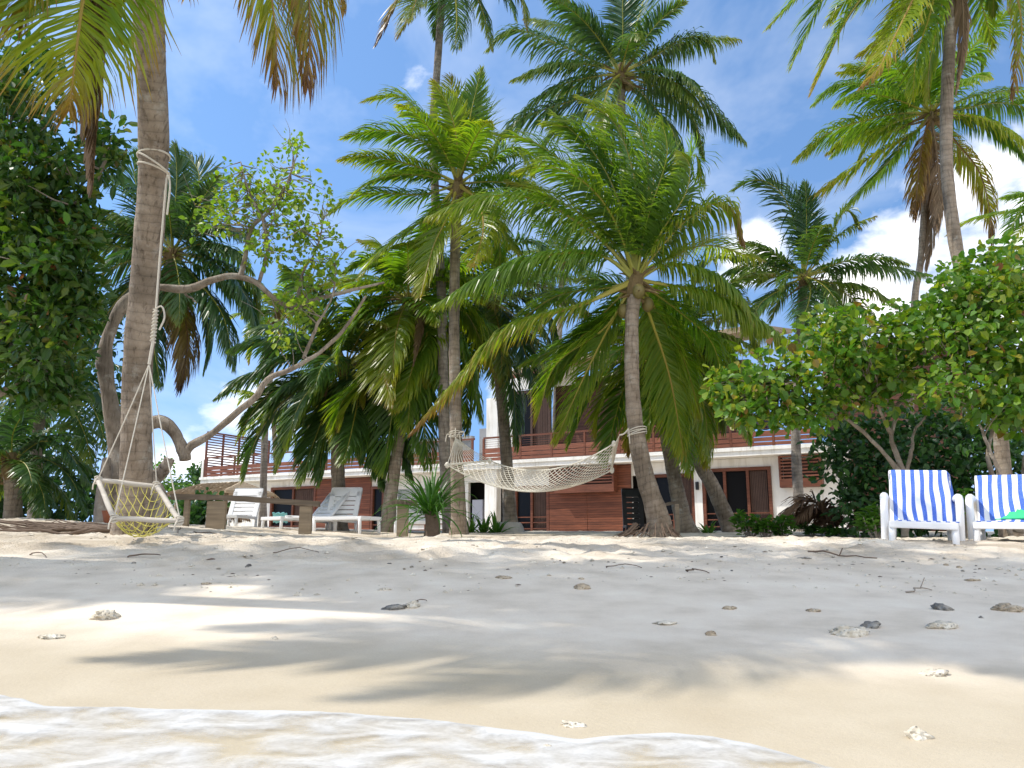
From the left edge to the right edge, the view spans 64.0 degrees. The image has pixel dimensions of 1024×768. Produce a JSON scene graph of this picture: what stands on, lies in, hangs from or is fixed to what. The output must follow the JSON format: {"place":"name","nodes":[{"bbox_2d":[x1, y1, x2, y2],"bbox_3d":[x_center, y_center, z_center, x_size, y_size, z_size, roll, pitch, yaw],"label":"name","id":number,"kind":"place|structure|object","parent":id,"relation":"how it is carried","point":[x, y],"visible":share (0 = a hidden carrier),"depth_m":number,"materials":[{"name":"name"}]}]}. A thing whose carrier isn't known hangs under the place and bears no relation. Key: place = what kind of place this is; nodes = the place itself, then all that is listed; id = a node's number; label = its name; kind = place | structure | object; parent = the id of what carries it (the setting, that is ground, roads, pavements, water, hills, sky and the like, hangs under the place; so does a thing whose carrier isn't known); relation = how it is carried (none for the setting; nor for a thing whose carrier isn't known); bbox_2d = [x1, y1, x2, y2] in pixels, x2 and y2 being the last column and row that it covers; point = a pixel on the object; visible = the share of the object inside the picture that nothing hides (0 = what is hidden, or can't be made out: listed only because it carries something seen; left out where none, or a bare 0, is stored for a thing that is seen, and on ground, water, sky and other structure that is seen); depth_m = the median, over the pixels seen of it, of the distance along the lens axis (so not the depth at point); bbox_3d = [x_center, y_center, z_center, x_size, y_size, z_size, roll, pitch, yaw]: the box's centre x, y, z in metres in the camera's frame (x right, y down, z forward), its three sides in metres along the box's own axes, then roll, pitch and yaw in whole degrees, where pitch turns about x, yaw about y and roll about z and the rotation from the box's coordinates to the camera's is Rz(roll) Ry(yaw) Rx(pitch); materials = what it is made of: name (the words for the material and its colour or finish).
{"place":"outdoors","nodes":[
{"label":"outdoors","id":0,"kind":"place"},
{"bbox_2d":[0,695,831,767],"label":"water","id":1,"kind":"structure","parent":0,"point":[573,751],"depth_m":2.06,"materials":[{"name":"white liquid"}]},
{"bbox_2d":[0,517,1023,767],"bbox_3d":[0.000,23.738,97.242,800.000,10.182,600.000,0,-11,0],"label":"ground","id":2,"kind":"structure","parent":0,"point":[774,665],"depth_m":3.40,"materials":[{"name":"sand"}]},
{"bbox_2d":[0,406,98,520],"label":"coconut palm","id":3,"kind":"object","parent":2,"relation":"on","point":[19,476],"visible":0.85,"depth_m":13.30,"materials":[{"name":"green plant"}]},
{"bbox_2d":[37,633,65,639],"bbox_3d":[-1.992,1.097,3.555,0.140,0.030,0.110,0,-11,0],"label":"coral stone","id":4,"kind":"object","parent":2,"relation":"on","point":[49,636],"visible":0.85,"depth_m":3.52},
{"bbox_2d":[0,294,121,517],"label":"coconut palm","id":5,"kind":"object","parent":2,"relation":"on","point":[80,429],"visible":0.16,"depth_m":14.70,"materials":[{"name":"green plant"}]},
{"bbox_2d":[0,281,123,521],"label":"shrub","id":6,"kind":"object","parent":2,"relation":"on","point":[58,513],"visible":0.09,"depth_m":18.51,"materials":[{"name":"green plant"}]},
{"bbox_2d":[0,27,137,422],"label":"almond tree","id":7,"kind":"object","parent":2,"relation":"on","point":[50,235],"visible":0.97,"depth_m":10.51,"materials":[{"name":"green plant"}]},
{"bbox_2d":[88,609,120,619],"bbox_3d":[-1.995,1.139,4.017,0.151,0.072,0.161,7,-13,-30],"label":"coral stone","id":8,"kind":"object","parent":2,"relation":"on","point":[104,614],"visible":0.68,"depth_m":3.96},
{"bbox_2d":[102,510,111,523],"bbox_3d":[-5.383,1.845,11.154,0.400,0.230,0.400,0,-11,0],"label":"flower pot","id":9,"kind":"object","parent":2,"relation":"on","point":[106,516],"visible":0.26,"depth_m":11.01,"materials":[{"name":"ceramic"}]},
{"bbox_2d":[127,553,159,556],"bbox_3d":[-2.877,1.340,6.401,0.058,0.032,0.254,-9,-14,39],"label":"stick","id":10,"kind":"object","parent":2,"relation":"on","point":[142,554],"visible":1,"depth_m":6.41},
{"bbox_2d":[77,139,264,396],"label":"coconut palm","id":11,"kind":"object","parent":2,"relation":"on","point":[180,316],"visible":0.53,"depth_m":20.53,"materials":[{"name":"green plant"}]},
{"bbox_2d":[153,454,192,517],"bbox_3d":[-17.078,5.366,39.739,3.147,4.028,2.106,0,-11,0],"label":"bush","id":12,"kind":"object","parent":2,"relation":"on","point":[168,485],"visible":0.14,"depth_m":39.85,"materials":[{"name":"green plant"}]},
{"bbox_2d":[0,0,348,534],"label":"coconut palm","id":13,"kind":"object","parent":2,"relation":"on","point":[88,43],"visible":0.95,"depth_m":6.35,"materials":[{"name":"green plant"}]},
{"bbox_2d":[92,148,183,537],"bbox_3d":[-3.571,-0.468,8.088,0.552,3.907,1.232,9,-14,-39],"label":"rope swing","id":14,"kind":"object","parent":13,"relation":"hanging from","point":[176,519],"visible":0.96,"depth_m":8.03,"materials":[{"name":"fabric"}]},
{"bbox_2d":[165,475,199,516],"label":"bush","id":15,"kind":"object","parent":2,"relation":"on","point":[187,482],"visible":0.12,"depth_m":43.56,"materials":[{"name":"green plant"}]},
{"bbox_2d":[180,461,201,483],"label":"bush","id":16,"kind":"object","parent":2,"relation":"on","point":[192,470],"visible":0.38,"depth_m":47.61,"materials":[{"name":"green plant"}]},
{"bbox_2d":[170,487,230,525],"bbox_3d":[-9.040,3.884,23.733,2.032,1.876,2.220,0,-11,0],"label":"bush","id":17,"kind":"object","parent":2,"relation":"on","point":[198,508],"visible":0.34,"depth_m":23.26,"materials":[{"name":"green plant"}]},
{"bbox_2d":[167,481,279,508],"bbox_3d":[-11.643,4.936,32.674,3.308,2.060,3.494,-6,-13,28],"label":"thatched hut","id":18,"kind":"object","parent":2,"relation":"on","point":[227,488],"visible":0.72,"depth_m":32.08,"materials":[{"name":"brown wood"}]},
{"bbox_2d":[205,488,263,526],"bbox_3d":[-5.986,2.717,17.749,0.680,1.026,1.520,-1,-11,3],"label":"sun lounger","id":19,"kind":"object","parent":2,"relation":"on","point":[241,506],"visible":0.7,"depth_m":18.25,"materials":[{"name":"white plastic"}]},
{"bbox_2d":[93,121,384,526],"bbox_3d":[-4.150,-1.006,12.646,4.174,6.658,1.976,-2,-11,8],"label":"leaning tree","id":20,"kind":"object","parent":2,"relation":"on","point":[104,365],"visible":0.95,"depth_m":12.63,"materials":[{"name":"green plant"}]},
{"bbox_2d":[227,507,250,522],"bbox_3d":[-9.477,4.418,27.647,1.451,0.825,1.307,0,-11,0],"label":"sun lounger","id":21,"kind":"object","parent":2,"relation":"on","point":[243,519],"visible":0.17,"depth_m":27.35,"materials":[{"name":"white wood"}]},
{"bbox_2d":[170,494,320,533],"bbox_3d":[-4.383,2.279,13.413,2.431,0.953,0.172,0,-11,0],"label":"wooden rail","id":22,"kind":"object","parent":2,"relation":"on","point":[216,513],"visible":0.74,"depth_m":13.40,"materials":[{"name":"brown wood"}]},
{"bbox_2d":[231,381,295,461],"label":"coconut palm","id":23,"kind":"object","parent":2,"relation":"on","point":[247,394],"visible":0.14,"depth_m":52.21,"materials":[{"name":"green plant"}]},
{"bbox_2d":[212,268,338,526],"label":"coconut palm","id":24,"kind":"object","parent":2,"relation":"on","point":[266,312],"visible":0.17,"depth_m":24.06,"materials":[{"name":"green plant"}]},
{"bbox_2d":[261,491,349,530],"bbox_3d":[-4.089,2.576,16.331,0.680,0.928,1.664,-9,-15,39],"label":"sun lounger","id":25,"kind":"object","parent":2,"relation":"on","point":[321,511],"visible":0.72,"depth_m":16.57,"materials":[{"name":"white plastic"}]},
{"bbox_2d":[272,512,287,522],"bbox_3d":[-4.768,2.749,16.844,0.306,0.231,0.125,0,-11,0],"label":"towel","id":26,"kind":"object","parent":25,"relation":"on","point":[279,514],"visible":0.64,"depth_m":16.84,"materials":[{"name":"fabric"}]},
{"bbox_2d":[285,515,380,533],"bbox_3d":[-3.313,2.668,15.109,1.700,0.490,0.680,-5,-12,24],"label":"sun lounger","id":27,"kind":"object","parent":2,"relation":"on","point":[359,519],"visible":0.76,"depth_m":14.84,"materials":[{"name":"white plastic"}]},
{"bbox_2d":[212,264,461,530],"bbox_3d":[-3.753,0.627,17.736,4.797,5.279,4.879,-10,-15,40],"label":"coconut palm","id":28,"kind":"object","parent":2,"relation":"on","point":[309,391],"visible":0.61,"depth_m":17.06,"materials":[{"name":"green plant"}]},
{"bbox_2d":[316,487,362,530],"bbox_3d":[-3.506,2.514,16.128,0.680,1.048,1.474,-2,-11,8],"label":"sun lounger","id":29,"kind":"object","parent":2,"relation":"on","point":[353,498],"visible":0.69,"depth_m":16.70,"materials":[{"name":"white plastic"}]},
{"bbox_2d":[381,604,405,609],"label":"coral stone","id":30,"kind":"object","parent":2,"relation":"on","point":[394,607],"visible":0.86,"depth_m":4.21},
{"bbox_2d":[390,499,417,536],"bbox_3d":[-1.801,2.376,13.597,0.418,0.911,0.323,0,-11,0],"label":"wooden rail","id":31,"kind":"object","parent":2,"relation":"on","point":[401,521],"visible":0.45,"depth_m":13.55,"materials":[{"name":"brown wood"}]},
{"bbox_2d":[305,235,507,531],"bbox_3d":[-2.221,-0.176,16.800,4.338,6.559,4.496,0,-11,0],"label":"coconut palm","id":32,"kind":"object","parent":2,"relation":"on","point":[400,363],"visible":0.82,"depth_m":16.35,"materials":[{"name":"green plant"}]},
{"bbox_2d":[394,489,425,532],"bbox_3d":[-1.946,2.555,16.112,0.680,1.057,1.450,1,-11,-6],"label":"sun lounger","id":33,"kind":"object","parent":2,"relation":"on","point":[421,521],"visible":0.23,"depth_m":16.66,"materials":[{"name":"white plastic"}]},
{"bbox_2d":[404,599,420,608],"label":"coral stone","id":34,"kind":"object","parent":2,"relation":"on","point":[413,604],"visible":0.69,"depth_m":4.25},
{"bbox_2d":[386,240,446,435],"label":"coconut palm","id":35,"kind":"object","parent":2,"relation":"on","point":[411,286],"visible":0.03,"depth_m":48.49,"materials":[{"name":"green plant"}]},
{"bbox_2d":[372,462,491,536],"bbox_3d":[-1.274,1.789,12.438,1.705,1.366,1.994,3,-12,-17],"label":"pandanus","id":36,"kind":"object","parent":2,"relation":"on","point":[431,501],"visible":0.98,"depth_m":12.34,"materials":[{"name":"green plant"}]},
{"bbox_2d":[326,65,547,534],"bbox_3d":[-1.021,-2.007,15.855,3.927,9.982,4.244,-9,-14,38],"label":"coconut palm","id":37,"kind":"object","parent":2,"relation":"on","point":[456,146],"visible":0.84,"depth_m":15.63,"materials":[{"name":"green plant"}]},
{"bbox_2d":[373,0,570,532],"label":"coconut palm","id":38,"kind":"object","parent":2,"relation":"on","point":[439,8],"visible":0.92,"depth_m":16.70,"materials":[{"name":"green plant"}]},
{"bbox_2d":[467,511,482,531],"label":"lily plant","id":39,"kind":"object","parent":2,"relation":"on","point":[472,528],"visible":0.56,"depth_m":16.71,"materials":[{"name":"green plant"}]},
{"bbox_2d":[474,513,492,532],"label":"lily plant","id":40,"kind":"object","parent":2,"relation":"on","point":[483,525],"visible":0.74,"depth_m":16.86,"materials":[{"name":"green plant"}]},
{"bbox_2d":[479,511,512,532],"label":"lily plant","id":41,"kind":"object","parent":2,"relation":"on","point":[497,527],"visible":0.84,"depth_m":16.67,"materials":[{"name":"green plant"}]},
{"bbox_2d":[402,221,591,521],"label":"coconut palm","id":42,"kind":"object","parent":2,"relation":"on","point":[501,377],"visible":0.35,"depth_m":19.03,"materials":[{"name":"green plant"}]},
{"bbox_2d":[495,575,511,578],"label":"coral stone","id":43,"kind":"object","parent":2,"relation":"on","point":[503,577],"visible":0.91,"depth_m":5.25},
{"bbox_2d":[498,522,523,531],"bbox_3d":[-0.069,3.080,17.332,0.720,0.300,0.720,0,-11,0],"label":"concrete collar","id":44,"kind":"object","parent":2,"relation":"on","point":[517,526],"visible":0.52,"depth_m":17.08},
{"bbox_2d":[7,520,1023,597],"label":"shell grit","id":45,"kind":"object","parent":2,"relation":"on","point":[297,593],"visible":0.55,"depth_m":5.78,"materials":[{"name":"stone"}]},
{"bbox_2d":[28,518,1007,596],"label":"leaf litter","id":46,"kind":"object","parent":2,"relation":"on","point":[509,569],"visible":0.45,"depth_m":5.64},
{"bbox_2d":[199,326,853,530],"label":"guest house","id":47,"kind":"structure","parent":2,"relation":"on","point":[756,479],"depth_m":33.06,"materials":[{"name":"white paint"}]},
{"bbox_2d":[269,486,315,527],"bbox_3d":[-10.665,6.214,39.848,2.911,2.420,0.145,-6,-13,28],"label":"door","id":48,"kind":"structure","parent":47,"relation":"in","point":[305,492],"depth_m":40.00,"materials":[{"name":"brown glass"}]},
{"bbox_2d":[369,486,383,529],"bbox_3d":[-5.881,5.794,37.338,1.360,2.270,0.145,-6,-13,28],"label":"door","id":49,"kind":"structure","parent":47,"relation":"in","point":[376,500],"depth_m":37.61,"materials":[{"name":"brown glass"}]},
{"bbox_2d":[512,390,551,459],"bbox_3d":[0.855,1.812,35.144,1.830,3.169,0.145,-6,-13,28],"label":"door","id":50,"kind":"structure","parent":47,"relation":"in","point":[544,421],"depth_m":35.09,"materials":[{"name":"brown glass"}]},
{"bbox_2d":[515,485,549,530],"bbox_3d":[0.827,5.212,33.755,1.612,2.020,0.145,-6,-13,28],"label":"door","id":51,"kind":"structure","parent":47,"relation":"in","point":[532,508],"depth_m":33.75,"materials":[{"name":"brown glass"}]},
{"bbox_2d":[654,473,695,528],"bbox_3d":[6.137,4.532,30.963,1.640,2.270,0.145,-6,-13,28],"label":"door","id":52,"kind":"structure","parent":47,"relation":"in","point":[662,481],"depth_m":30.97,"materials":[{"name":"black glass"}]},
{"bbox_2d":[702,466,773,530],"bbox_3d":[8.206,4.247,29.831,2.510,2.390,0.145,-6,-13,28],"label":"door","id":53,"kind":"structure","parent":47,"relation":"in","point":[747,489],"depth_m":29.81,"materials":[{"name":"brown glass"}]},
{"bbox_2d":[508,207,615,457],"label":"coconut palm","id":54,"kind":"object","parent":2,"relation":"on","point":[537,251],"visible":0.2,"depth_m":37.23,"materials":[{"name":"green plant"}]},
{"bbox_2d":[561,720,586,727],"bbox_3d":[0.170,0.932,2.243,0.075,0.017,0.056,0,-11,0],"label":"coral stone","id":55,"kind":"object","parent":2,"relation":"on","point":[571,724],"visible":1,"depth_m":2.23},
{"bbox_2d":[574,583,590,589],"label":"coral stone","id":56,"kind":"object","parent":2,"relation":"on","point":[581,586],"visible":0.73,"depth_m":4.81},
{"bbox_2d":[407,94,809,537],"bbox_3d":[1.621,-1.381,14.305,6.664,8.382,3.107,0,-11,0],"label":"coconut palm","id":57,"kind":"object","parent":2,"relation":"on","point":[639,218],"visible":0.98,"depth_m":14.12,"materials":[{"name":"green plant"}]},
{"bbox_2d":[444,426,646,491],"bbox_3d":[0.560,1.293,14.342,3.718,1.202,0.993,-4,-12,18],"label":"hammock","id":58,"kind":"object","parent":57,"relation":"hanging from","point":[614,445],"visible":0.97,"depth_m":14.25,"materials":[{"name":"fabric"}]},
{"bbox_2d":[483,0,746,279],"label":"coconut palm","id":59,"kind":"object","parent":2,"relation":"on","point":[584,28],"visible":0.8,"depth_m":23.93,"materials":[{"name":"green plant"}]},
{"bbox_2d":[621,488,646,531],"bbox_3d":[2.758,2.912,18.472,0.493,1.139,0.414,1,-11,-6],"label":"sun lounger","id":60,"kind":"object","parent":2,"relation":"on","point":[630,492],"visible":0.77,"depth_m":18.61,"materials":[{"name":"black plastic"}]},
{"bbox_2d":[613,522,681,537],"bbox_3d":[2.169,2.349,13.069,1.125,0.281,1.024,-8,-14,35],"label":"root tuft","id":61,"kind":"object","parent":2,"relation":"on","point":[632,530],"visible":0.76,"depth_m":12.91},
{"bbox_2d":[562,280,752,532],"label":"coconut palm","id":62,"kind":"object","parent":2,"relation":"on","point":[702,450],"visible":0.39,"depth_m":16.68,"materials":[{"name":"green plant"}]},
{"bbox_2d":[652,621,677,624],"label":"coral stone","id":63,"kind":"object","parent":2,"relation":"on","point":[664,622],"visible":0.94,"depth_m":3.82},
{"bbox_2d":[665,500,679,535],"bbox_3d":[2.864,2.569,14.783,0.322,0.943,0.100,0,-11,0],"label":"wooden post","id":64,"kind":"object","parent":2,"relation":"on","point":[676,515],"visible":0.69,"depth_m":14.79,"materials":[{"name":"brown wood"}]},
{"bbox_2d":[572,248,775,531],"bbox_3d":[3.589,0.191,18.230,4.470,6.533,4.638,0,-11,0],"label":"coconut palm","id":65,"kind":"object","parent":2,"relation":"on","point":[720,503],"visible":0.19,"depth_m":17.93,"materials":[{"name":"green plant"}]},
{"bbox_2d":[698,521,716,532],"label":"lily plant","id":66,"kind":"object","parent":2,"relation":"on","point":[705,529],"visible":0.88,"depth_m":16.19,"materials":[{"name":"green plant"}]},
{"bbox_2d":[705,630,716,635],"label":"coral stone","id":67,"kind":"object","parent":2,"relation":"on","point":[710,633],"visible":0.77,"depth_m":3.56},
{"bbox_2d":[722,606,736,609],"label":"coral stone","id":68,"kind":"object","parent":2,"relation":"on","point":[729,607],"visible":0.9,"depth_m":4.20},
{"bbox_2d":[728,509,772,536],"bbox_3d":[3.990,2.368,13.761,0.774,0.534,0.667,-6,-13,26],"label":"leafy plant","id":69,"kind":"object","parent":2,"relation":"on","point":[745,524],"visible":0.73,"depth_m":13.78,"materials":[{"name":"green plant"}]},
{"bbox_2d":[749,516,783,536],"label":"leafy plant","id":70,"kind":"object","parent":2,"relation":"on","point":[763,529],"visible":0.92,"depth_m":13.54,"materials":[{"name":"green plant"}]},
{"bbox_2d":[768,514,798,535],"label":"leafy plant","id":71,"kind":"object","parent":2,"relation":"on","point":[784,527],"visible":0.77,"depth_m":13.57,"materials":[{"name":"green plant"}]},
{"bbox_2d":[775,489,833,526],"bbox_3d":[5.137,2.256,14.400,1.113,0.769,1.273,0,-11,0],"label":"dead frond","id":72,"kind":"object","parent":2,"relation":"on","point":[788,511],"visible":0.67,"depth_m":14.26,"materials":[{"name":"brown plant"}]},
{"bbox_2d":[789,509,824,528],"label":"dead frond","id":73,"kind":"object","parent":2,"relation":"on","point":[814,512],"visible":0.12,"depth_m":14.56,"materials":[{"name":"brown plant"}]},
{"bbox_2d":[805,608,820,611],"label":"coral stone","id":74,"kind":"object","parent":2,"relation":"on","point":[813,610],"visible":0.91,"depth_m":4.15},
{"bbox_2d":[796,521,832,535],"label":"leafy plant","id":75,"kind":"object","parent":2,"relation":"on","point":[809,530],"visible":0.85,"depth_m":14.22,"materials":[{"name":"green plant"}]},
{"bbox_2d":[790,494,843,527],"bbox_3d":[5.316,2.286,14.443,0.910,0.709,1.100,0,-11,0],"label":"dead frond","id":76,"kind":"object","parent":2,"relation":"on","point":[804,513],"visible":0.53,"depth_m":14.28,"materials":[{"name":"brown plant"}]},
{"bbox_2d":[698,297,940,536],"bbox_3d":[4.441,0.317,11.234,3.835,3.502,1.958,2,-11,-8],"label":"hibiscus tree","id":77,"kind":"object","parent":2,"relation":"on","point":[860,369],"visible":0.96,"depth_m":11.07,"materials":[{"name":"green plant"}]},
{"bbox_2d":[795,510,843,531],"bbox_3d":[5.557,2.490,14.851,0.922,0.460,0.967,-10,-15,41],"label":"dead frond","id":78,"kind":"object","parent":2,"relation":"on","point":[812,515],"visible":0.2,"depth_m":14.63,"materials":[{"name":"brown plant"}]},
{"bbox_2d":[721,166,931,531],"bbox_3d":[7.587,-1.022,20.446,4.760,9.480,4.612,11,-15,-43],"label":"coconut palm","id":79,"kind":"object","parent":2,"relation":"on","point":[806,242],"visible":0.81,"depth_m":20.63,"materials":[{"name":"green plant"}]},
{"bbox_2d":[809,514,847,528],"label":"dead frond","id":80,"kind":"object","parent":2,"relation":"on","point":[825,522],"visible":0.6,"depth_m":14.41,"materials":[{"name":"brown plant"}]},
{"bbox_2d":[813,527,853,536],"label":"leafy plant","id":81,"kind":"object","parent":2,"relation":"on","point":[835,531],"visible":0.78,"depth_m":13.89,"materials":[{"name":"green plant"}]},
{"bbox_2d":[808,548,876,558],"bbox_3d":[2.637,1.353,6.560,0.534,0.082,0.037,-9,-14,38],"label":"stick","id":82,"kind":"object","parent":2,"relation":"on","point":[839,554],"visible":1,"depth_m":6.57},
{"bbox_2d":[828,624,869,637],"bbox_3d":[1.486,1.097,3.605,0.172,0.077,0.124,4,-12,-20],"label":"coral stone","id":83,"kind":"object","parent":2,"relation":"on","point":[843,630],"visible":0.72,"depth_m":3.58,"materials":[{"name":"stone"}]},
{"bbox_2d":[860,621,880,628],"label":"coral stone","id":84,"kind":"object","parent":2,"relation":"on","point":[872,624],"visible":0.62,"depth_m":3.76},
{"bbox_2d":[852,502,897,538],"bbox_3d":[4.706,1.805,10.677,0.584,0.542,0.592,0,-11,0],"label":"leafy plant","id":85,"kind":"object","parent":2,"relation":"on","point":[871,521],"visible":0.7,"depth_m":10.64,"materials":[{"name":"green plant"}]},
{"bbox_2d":[763,0,1023,536],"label":"coconut palm","id":86,"kind":"object","parent":2,"relation":"on","point":[953,15],"visible":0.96,"depth_m":14.03,"materials":[{"name":"green plant"}]},
{"bbox_2d":[823,322,969,530],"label":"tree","id":87,"kind":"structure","parent":2,"relation":"on","point":[896,397],"depth_m":30.19,"materials":[{"name":"plant"}]},
{"bbox_2d":[792,3,1023,530],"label":"coconut palm","id":88,"kind":"object","parent":2,"relation":"on","point":[925,194],"visible":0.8,"depth_m":23.47,"materials":[{"name":"green plant"}]},
{"bbox_2d":[796,397,1023,537],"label":"hedge","id":89,"kind":"object","parent":2,"relation":"on","point":[962,463],"visible":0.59,"depth_m":13.72,"materials":[{"name":"green plant"}]},
{"bbox_2d":[905,578,930,592],"bbox_3d":[2.405,1.188,4.840,0.212,0.088,0.043,5,-12,-25],"label":"stick","id":90,"kind":"object","parent":2,"relation":"on","point":[915,588],"visible":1,"depth_m":4.83,"materials":[{"name":"wood"}]},
{"bbox_2d":[903,725,934,740],"bbox_3d":[1.052,0.913,2.123,0.069,0.054,0.052,5,-12,-25],"label":"coral stone","id":91,"kind":"object","parent":2,"relation":"on","point":[916,732],"visible":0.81,"depth_m":2.11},
{"bbox_2d":[880,473,965,544],"bbox_3d":[4.102,1.323,8.208,0.755,0.927,1.289,-2,-11,25],"label":"sun lounger","id":92,"kind":"object","parent":2,"relation":"on","point":[955,532],"visible":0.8,"depth_m":7.91,"materials":[{"name":"white plastic"}]},
{"bbox_2d":[888,470,959,522],"bbox_3d":[4.139,1.132,8.278,0.612,0.589,0.952,-2,-11,25],"label":"striped towel","id":93,"kind":"object","parent":92,"relation":"on","point":[922,495],"visible":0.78,"depth_m":8.49,"materials":[{"name":"fabric"}]},
{"bbox_2d":[918,668,948,676],"bbox_3d":[1.476,1.014,2.868,0.109,0.036,0.080,0,-11,0],"label":"coral stone","id":94,"kind":"object","parent":2,"relation":"on","point":[933,672],"visible":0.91,"depth_m":2.85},
{"bbox_2d":[925,620,958,628],"bbox_3d":[1.978,1.113,3.768,0.140,0.048,0.137,-6,-13,29],"label":"coral stone","id":95,"kind":"object","parent":2,"relation":"on","point":[938,624],"visible":0.85,"depth_m":3.74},
{"bbox_2d":[930,603,953,610],"bbox_3d":[2.234,1.167,4.241,0.121,0.069,0.094,0,-11,0],"label":"coral stone","id":96,"kind":"object","parent":2,"relation":"on","point":[938,606],"visible":0.73,"depth_m":4.22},
{"bbox_2d":[906,229,1023,536],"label":"hibiscus tree","id":97,"kind":"object","parent":2,"relation":"on","point":[981,298],"visible":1,"depth_m":10.45,"materials":[{"name":"green plant"}]},
{"bbox_2d":[957,488,975,537],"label":"leafy plant","id":98,"kind":"object","parent":2,"relation":"on","point":[965,491],"visible":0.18,"depth_m":10.16,"materials":[{"name":"green plant"}]},
{"bbox_2d":[945,191,1023,268],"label":"coconut palm","id":99,"kind":"object","parent":2,"relation":"on","point":[1015,225],"visible":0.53,"depth_m":17.77,"materials":[{"name":"green plant"}]},
{"bbox_2d":[965,494,1023,540],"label":"sun lounger","id":100,"kind":"object","parent":2,"relation":"on","point":[976,531],"visible":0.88,"depth_m":8.30,"materials":[{"name":"white plastic"}]},
{"bbox_2d":[974,474,1023,521],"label":"striped towel","id":101,"kind":"object","parent":100,"relation":"on","point":[999,496],"visible":0.81,"depth_m":8.65,"materials":[{"name":"fabric"}]},
{"bbox_2d":[995,509,1023,519],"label":"green cloth","id":102,"kind":"object","parent":101,"relation":"on","point":[1018,515],"visible":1,"depth_m":8.16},
{"bbox_2d":[990,603,1023,611],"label":"coral stone","id":103,"kind":"object","parent":2,"relation":"on","point":[1007,607],"visible":0.76,"depth_m":4.20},
{"bbox_2d":[0,0,1023,530],"label":"sky","id":104,"kind":"structure","parent":0,"point":[219,102],"materials":[{"name":"blue"}]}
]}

